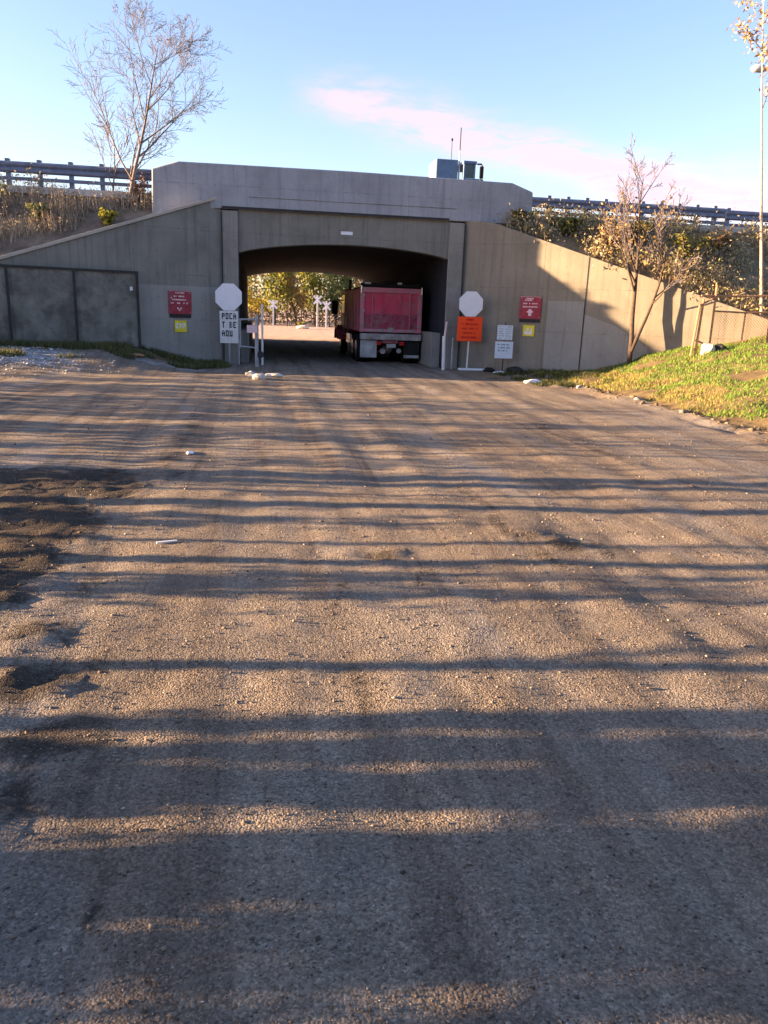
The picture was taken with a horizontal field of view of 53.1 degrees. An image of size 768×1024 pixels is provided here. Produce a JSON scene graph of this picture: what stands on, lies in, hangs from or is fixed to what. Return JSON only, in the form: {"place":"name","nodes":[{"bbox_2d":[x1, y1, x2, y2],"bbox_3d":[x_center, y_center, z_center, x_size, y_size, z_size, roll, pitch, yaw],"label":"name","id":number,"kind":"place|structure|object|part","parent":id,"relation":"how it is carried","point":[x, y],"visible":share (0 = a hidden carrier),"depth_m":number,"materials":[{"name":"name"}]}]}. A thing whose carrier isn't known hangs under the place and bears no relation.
{"place":"outdoors","nodes":[
{"label":"outdoors","id":0,"kind":"place"},
{"bbox_2d":[0,192,151,255],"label":"embankment","id":1,"kind":"structure","parent":0,"point":[91,221],"depth_m":20.74,"materials":[{"name":"brown plant"}]},
{"bbox_2d":[0,173,8,215],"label":"tall weed","id":2,"kind":"object","parent":1,"relation":"on","point":[3,185],"visible":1,"depth_m":20.54,"materials":[{"name":"brown plant"}]},
{"bbox_2d":[23,202,52,222],"bbox_3d":[-9.283,-7.985,20.605,0.822,0.671,0.758,16,20,42],"label":"leafy bush","id":3,"kind":"object","parent":1,"relation":"on","point":[29,207],"visible":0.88,"depth_m":20.50,"materials":[{"name":"green plant"}]},
{"bbox_2d":[0,158,151,190],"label":"guardrail","id":4,"kind":"object","parent":1,"relation":"on","point":[69,169],"visible":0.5,"depth_m":21.45,"materials":[{"name":"metal"}]},
{"bbox_2d":[0,168,151,239],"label":"undergrowth","id":5,"kind":"object","parent":1,"relation":"on","point":[65,202],"visible":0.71,"depth_m":21.01,"materials":[{"name":"brown plant"}]},
{"bbox_2d":[0,175,190,246],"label":"dry stems","id":6,"kind":"object","parent":1,"relation":"on","point":[60,203],"visible":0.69,"depth_m":21.03,"materials":[{"name":"brown plant"}]},
{"bbox_2d":[98,207,118,226],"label":"leafy bush","id":7,"kind":"object","parent":1,"relation":"on","point":[105,214],"visible":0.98,"depth_m":20.62,"materials":[{"name":"green plant"}]},
{"bbox_2d":[127,172,150,202],"bbox_3d":[-6.882,-9.088,21.608,0.686,0.893,0.609,-4,16,-22],"label":"red bush","id":8,"kind":"object","parent":1,"relation":"on","point":[145,182],"visible":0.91,"depth_m":21.54,"materials":[{"name":"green plant"}]},
{"bbox_2d":[50,0,231,207],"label":"bare tree","id":9,"kind":"object","parent":1,"relation":"on","point":[141,141],"visible":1,"depth_m":20.97,"materials":[{"name":"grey plant"}]},
{"bbox_2d":[0,344,210,378],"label":"pale gravel","id":10,"kind":"structure","parent":0,"point":[43,354],"depth_m":18.39,"materials":[{"name":"grey gravel"}]},
{"bbox_2d":[0,338,231,369],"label":"grass","id":11,"kind":"structure","parent":0,"point":[118,349],"depth_m":20.11,"materials":[{"name":"green plant"}]},
{"bbox_2d":[0,311,767,1023],"bbox_3d":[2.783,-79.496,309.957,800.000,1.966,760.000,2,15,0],"label":"ground","id":12,"kind":"structure","parent":0,"point":[322,373],"depth_m":3.38,"materials":[{"name":"gravel"}]},
{"bbox_2d":[0,263,141,349],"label":"sheet metal fence","id":13,"kind":"object","parent":12,"relation":"on","point":[44,303],"visible":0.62,"depth_m":20.31,"materials":[{"name":"grey metal"}]},
{"bbox_2d":[0,196,223,360],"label":"wing wall","id":14,"kind":"structure","parent":12,"relation":"on","point":[179,248],"depth_m":21.37,"materials":[{"name":"concrete"}]},
{"bbox_2d":[168,290,191,317],"bbox_3d":[-5.760,-5.872,21.725,0.640,0.740,0.027,-5,16,-26],"label":"wall sign","id":15,"kind":"object","parent":14,"relation":"attached to","point":[180,304],"visible":1,"depth_m":21.72,"materials":[{"name":"metal"}]},
{"bbox_2d":[175,320,186,331],"bbox_3d":[-5.782,-5.283,21.881,0.340,0.320,0.019,-5,16,-26],"label":"wall sign","id":16,"kind":"object","parent":14,"relation":"attached to","point":[180,326],"visible":1,"depth_m":21.88,"materials":[{"name":"yellow paint"}]},
{"bbox_2d":[156,540,176,543],"bbox_3d":[-1.508,0.205,5.335,0.140,0.010,0.016,-6,16,-28],"label":"stick","id":17,"kind":"object","parent":12,"relation":"on","point":[167,541],"visible":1,"depth_m":5.33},
{"bbox_2d":[215,283,241,364],"bbox_3d":[-4.447,-5.337,22.081,0.739,2.350,0.141,0,15,-9],"label":"octagon sign","id":18,"kind":"object","parent":12,"relation":"on","point":[228,296],"visible":0.99,"depth_m":21.92,"materials":[{"name":"metal"}]},
{"bbox_2d":[245,371,255,375],"bbox_3d":[-3.245,-3.357,18.785,0.252,0.179,0.270,11,17,32],"label":"white rock","id":19,"kind":"object","parent":12,"relation":"on","point":[250,373],"visible":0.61,"depth_m":18.68,"materials":[{"name":"white stone"}]},
{"bbox_2d":[239,304,263,366],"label":"pipe gate","id":20,"kind":"structure","parent":12,"relation":"on","point":[255,330],"depth_m":21.53,"materials":[{"name":"metal"}]},
{"bbox_2d":[252,373,265,379],"bbox_3d":[-2.904,-3.147,17.909,0.299,0.192,0.342,-5,16,-24],"label":"white rock","id":21,"kind":"object","parent":12,"relation":"on","point":[259,376],"visible":0.8,"depth_m":17.79,"materials":[{"name":"white stone"}]},
{"bbox_2d":[248,275,273,314],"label":"autumn tree","id":22,"kind":"object","parent":12,"relation":"on","point":[253,300],"visible":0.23,"depth_m":81.03,"materials":[{"name":"yellow plant"}]},
{"bbox_2d":[269,299,277,325],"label":"crossbuck sign","id":23,"kind":"object","parent":12,"relation":"on","point":[273,303],"visible":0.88,"depth_m":72.17,"materials":[{"name":"white paint"}]},
{"bbox_2d":[265,373,283,376],"bbox_3d":[-2.703,-3.352,18.884,0.474,0.124,0.274,4,15,8],"label":"white rock","id":24,"kind":"object","parent":12,"relation":"on","point":[274,375],"visible":0.83,"depth_m":18.80,"materials":[{"name":"white stone"}]},
{"bbox_2d":[256,272,305,324],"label":"autumn tree","id":25,"kind":"object","parent":12,"relation":"on","point":[277,282],"visible":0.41,"depth_m":78.19,"materials":[{"name":"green plant"}]},
{"bbox_2d":[248,312,338,326],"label":"post fence","id":26,"kind":"object","parent":12,"relation":"on","point":[329,318],"visible":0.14,"depth_m":76.74,"materials":[{"name":"brown"}]},
{"bbox_2d":[248,305,340,326],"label":"brush","id":27,"kind":"object","parent":12,"relation":"on","point":[285,311],"visible":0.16,"depth_m":81.60,"materials":[{"name":"plant"}]},
{"bbox_2d":[273,272,316,324],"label":"autumn tree","id":28,"kind":"object","parent":12,"relation":"on","point":[292,306],"visible":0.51,"depth_m":81.05,"materials":[{"name":"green plant"}]},
{"bbox_2d":[296,325,308,328],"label":"pale boulder","id":29,"kind":"object","parent":12,"relation":"on","point":[302,327],"visible":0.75,"depth_m":66.55,"materials":[{"name":"white stone"}]},
{"bbox_2d":[248,272,360,322],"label":"woods","id":30,"kind":"object","parent":12,"relation":"on","point":[258,281],"visible":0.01,"depth_m":97.14,"materials":[{"name":"green plant"}]},
{"bbox_2d":[294,272,331,324],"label":"autumn tree","id":31,"kind":"object","parent":12,"relation":"on","point":[314,282],"visible":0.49,"depth_m":82.34,"materials":[{"name":"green plant"}]},
{"bbox_2d":[313,295,321,327],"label":"crossbuck sign","id":32,"kind":"object","parent":12,"relation":"on","point":[317,299],"visible":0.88,"depth_m":72.73,"materials":[{"name":"white paint"}]},
{"bbox_2d":[322,301,330,327],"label":"crossbuck sign","id":33,"kind":"object","parent":12,"relation":"on","point":[325,304],"visible":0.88,"depth_m":73.94,"materials":[{"name":"white paint"}]},
{"bbox_2d":[312,273,356,326],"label":"autumn tree","id":34,"kind":"object","parent":12,"relation":"on","point":[337,289],"visible":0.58,"depth_m":79.72,"materials":[{"name":"green plant"}]},
{"bbox_2d":[152,161,532,368],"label":"underpass bridge","id":35,"kind":"structure","parent":12,"relation":"on","point":[364,227],"depth_m":22.36,"materials":[{"name":"concrete"}]},
{"bbox_2d":[338,278,361,312],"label":"autumn tree","id":36,"kind":"object","parent":12,"relation":"on","point":[358,282],"visible":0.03,"depth_m":83.22,"materials":[{"name":"green plant"}]},
{"bbox_2d":[332,280,422,362],"bbox_3d":[-0.348,-7.160,28.475,2.780,2.747,7.540,0,15,-9],"label":"dump truck","id":37,"kind":"object","parent":12,"relation":"on","point":[373,316],"visible":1,"depth_m":25.08,"materials":[{"name":"metal"}]},
{"bbox_2d":[441,322,447,369],"bbox_3d":[1.804,-4.939,23.102,0.139,1.524,0.099,2,15,0],"label":"bollard","id":38,"kind":"object","parent":12,"relation":"on","point":[443,351],"visible":0.81,"depth_m":23.06,"materials":[{"name":"white metal"}]},
{"bbox_2d":[450,337,453,368],"bbox_3d":[2.080,-4.796,23.496,0.074,1.051,0.068,-4,16,-22],"label":"short post","id":39,"kind":"object","parent":12,"relation":"on","point":[451,361],"visible":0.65,"depth_m":23.45,"materials":[{"name":"metal"}]},
{"bbox_2d":[457,291,483,370],"bbox_3d":[2.649,-5.414,23.050,0.940,2.300,0.340,0,15,-9],"label":"sign stand","id":40,"kind":"object","parent":12,"relation":"on","point":[469,328],"visible":0.98,"depth_m":22.95,"materials":[{"name":"white paint"}]},
{"bbox_2d":[483,367,493,371],"bbox_3d":[3.191,-4.278,23.232,0.447,0.190,0.310,-3,15,-19],"label":"rubber scrap","id":41,"kind":"object","parent":12,"relation":"on","point":[487,369],"visible":0.8,"depth_m":23.11,"materials":[{"name":"black rubber"}]},
{"bbox_2d":[494,322,512,370],"bbox_3d":[3.558,-4.849,22.842,0.540,1.520,0.046,1,15,-5],"label":"stake sign","id":42,"kind":"object","parent":12,"relation":"on","point":[504,349],"visible":0.99,"depth_m":22.79,"materials":[{"name":"metal"}]},
{"bbox_2d":[506,366,522,373],"bbox_3d":[3.865,-4.170,22.714,0.380,0.270,0.886,-2,15,-16],"label":"rubber scrap","id":43,"kind":"object","parent":12,"relation":"on","point":[515,369],"visible":0.71,"depth_m":22.49,"materials":[{"name":"black rubber"}]},
{"bbox_2d":[524,379,541,383],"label":"litter","id":44,"kind":"object","parent":12,"relation":"on","point":[530,381],"visible":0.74,"depth_m":19.21,"materials":[{"name":"white plastic"}]},
{"bbox_2d":[494,368,619,386],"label":"weeds","id":45,"kind":"object","parent":12,"relation":"on","point":[546,372],"visible":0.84,"depth_m":20.80,"materials":[{"name":"green plant"}]},
{"bbox_2d":[458,221,767,370],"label":"wing wall","id":46,"kind":"structure","parent":12,"relation":"on","point":[584,321],"depth_m":22.24,"materials":[{"name":"concrete"}]},
{"bbox_2d":[522,325,534,336],"bbox_3d":[4.280,-5.370,22.776,0.340,0.320,0.019,7,15,20],"label":"wall sign","id":47,"kind":"object","parent":46,"relation":"attached to","point":[528,330],"visible":1,"depth_m":22.77,"materials":[{"name":"yellow paint"}]},
{"bbox_2d":[519,296,541,322],"bbox_3d":[4.300,-5.959,22.620,0.640,0.740,0.028,7,15,20],"label":"wall sign","id":48,"kind":"object","parent":46,"relation":"attached to","point":[530,309],"visible":1,"depth_m":22.61,"materials":[{"name":"metal"}]},
{"bbox_2d":[531,363,727,414],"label":"dry grass","id":49,"kind":"structure","parent":12,"relation":"on","point":[646,386],"depth_m":17.42,"materials":[{"name":"yellow plant"}]},
{"bbox_2d":[522,374,767,441],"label":"soil clods","id":50,"kind":"object","parent":12,"relation":"on","point":[683,411],"visible":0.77,"depth_m":13.88,"materials":[{"name":"brown soil"}]},
{"bbox_2d":[595,133,704,364],"bbox_3d":[7.159,-6.974,20.771,2.933,6.104,2.500,8,16,23],"label":"forked tree","id":51,"kind":"object","parent":12,"relation":"on","point":[632,340],"visible":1,"depth_m":20.78,"materials":[{"name":"brown plant"}]},
{"bbox_2d":[533,335,767,419],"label":"grass","id":52,"kind":"structure","parent":12,"relation":"on","point":[697,368],"depth_m":17.23,"materials":[{"name":"green plant"}]},
{"bbox_2d":[700,343,715,354],"bbox_3d":[8.031,-4.019,19.086,0.388,0.339,0.356,-7,17,-32],"label":"pale block","id":53,"kind":"object","parent":12,"relation":"on","point":[706,348],"depth_m":18.97,"materials":[{"name":"white stone"}]},
{"bbox_2d":[714,343,727,351],"bbox_3d":[8.344,-4.042,19.064,0.341,0.261,0.329,8,16,23],"label":"bucket lid","id":54,"kind":"object","parent":12,"relation":"on","point":[720,347],"visible":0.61,"depth_m":18.96,"materials":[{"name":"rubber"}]},
{"bbox_2d":[689,285,767,356],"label":"chain link gate","id":55,"kind":"structure","parent":12,"relation":"on","point":[715,296],"depth_m":19.30,"materials":[{"name":"grey metal"}]},
{"bbox_2d":[726,0,767,317],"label":"slender tree","id":56,"kind":"object","parent":12,"relation":"on","point":[762,48],"visible":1,"depth_m":19.47,"materials":[{"name":"brown plant"}]},
{"bbox_2d":[0,0,767,312],"label":"sky","id":57,"kind":"structure","parent":0,"point":[549,96],"materials":[{"name":"blue"}]},
{"bbox_2d":[465,220,767,318],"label":"embankment","id":58,"kind":"structure","parent":0,"point":[574,246],"depth_m":22.40,"materials":[{"name":"plant"}]},
{"bbox_2d":[509,207,538,222],"bbox_3d":[4.111,-8.738,22.956,1.087,0.634,0.919,2,15,0],"label":"golden shrub","id":59,"kind":"object","parent":58,"relation":"on","point":[519,214],"visible":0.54,"depth_m":22.72,"materials":[{"name":"green plant"}]},
{"bbox_2d":[549,213,591,235],"bbox_3d":[5.460,-8.423,22.733,1.020,0.807,0.854,-4,16,-22],"label":"golden shrub","id":60,"kind":"object","parent":58,"relation":"on","point":[568,226],"visible":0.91,"depth_m":22.62,"materials":[{"name":"green plant"}]},
{"bbox_2d":[595,219,628,252],"bbox_3d":[6.529,-7.941,22.183,1.117,1.084,1.017,7,16,20],"label":"golden shrub","id":61,"kind":"object","parent":58,"relation":"on","point":[602,228],"visible":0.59,"depth_m":22.11,"materials":[{"name":"yellow plant"}]},
{"bbox_2d":[532,195,725,224],"bbox_3d":[7.653,-9.312,24.266,6.640,0.970,0.210,0,15,-9],"label":"guardrail","id":62,"kind":"object","parent":58,"relation":"on","point":[713,213],"visible":0.43,"depth_m":24.16,"materials":[{"name":"metal"}]},
{"bbox_2d":[493,198,767,314],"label":"undergrowth","id":63,"kind":"object","parent":58,"relation":"on","point":[529,223],"visible":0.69,"depth_m":22.41,"materials":[{"name":"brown plant"}]},
{"bbox_2d":[612,217,654,247],"bbox_3d":[7.377,-8.256,22.783,1.234,0.987,1.041,7,15,20],"label":"golden shrub","id":64,"kind":"object","parent":58,"relation":"on","point":[647,225],"visible":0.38,"depth_m":22.68,"materials":[{"name":"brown plant"}]},
{"bbox_2d":[666,228,715,265],"bbox_3d":[8.691,-7.529,22.076,1.194,1.258,1.156,-3,15,-18],"label":"golden shrub","id":65,"kind":"object","parent":58,"relation":"on","point":[682,238],"visible":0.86,"depth_m":21.87,"materials":[{"name":"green plant"}]},
{"bbox_2d":[690,226,743,257],"bbox_3d":[9.862,-8.004,23.037,1.468,1.028,1.296,2,15,0],"label":"golden shrub","id":66,"kind":"object","parent":58,"relation":"on","point":[720,240],"visible":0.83,"depth_m":22.70,"materials":[{"name":"green plant"}]},
{"bbox_2d":[724,208,767,228],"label":"guardrail","id":67,"kind":"object","parent":58,"relation":"on","point":[742,216],"visible":0.82,"depth_m":24.77,"materials":[{"name":"metal"}]},
{"label":"road","id":68,"kind":"structure","parent":0,"visible":0},
{"bbox_2d":[0,185,767,233],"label":"kerb","id":69,"kind":"structure","parent":68,"relation":"on","point":[104,192],"depth_m":21.55,"materials":[{"name":"concrete"}]},
{"bbox_2d":[429,127,483,180],"bbox_3d":[2.453,-11.585,26.771,2.838,3.119,1.804,0,15,-9],"label":"work truck","id":70,"kind":"object","parent":68,"relation":"on","point":[446,168],"visible":0.34,"depth_m":26.12,"materials":[{"name":"white metal"}]},
{"bbox_3d":[2.898,-11.542,26.070,0.284,0.422,0.018,0,15,-9],"label":"window","id":71,"kind":"part","parent":70,"relation":"part of","materials":[{"name":"glass"}]},
{"bbox_2d":[750,64,766,72],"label":"street lamp","id":72,"kind":"object","parent":68,"relation":"on","point":[755,68],"visible":0.71,"depth_m":30.68,"materials":[{"name":"metal"}]}
]}

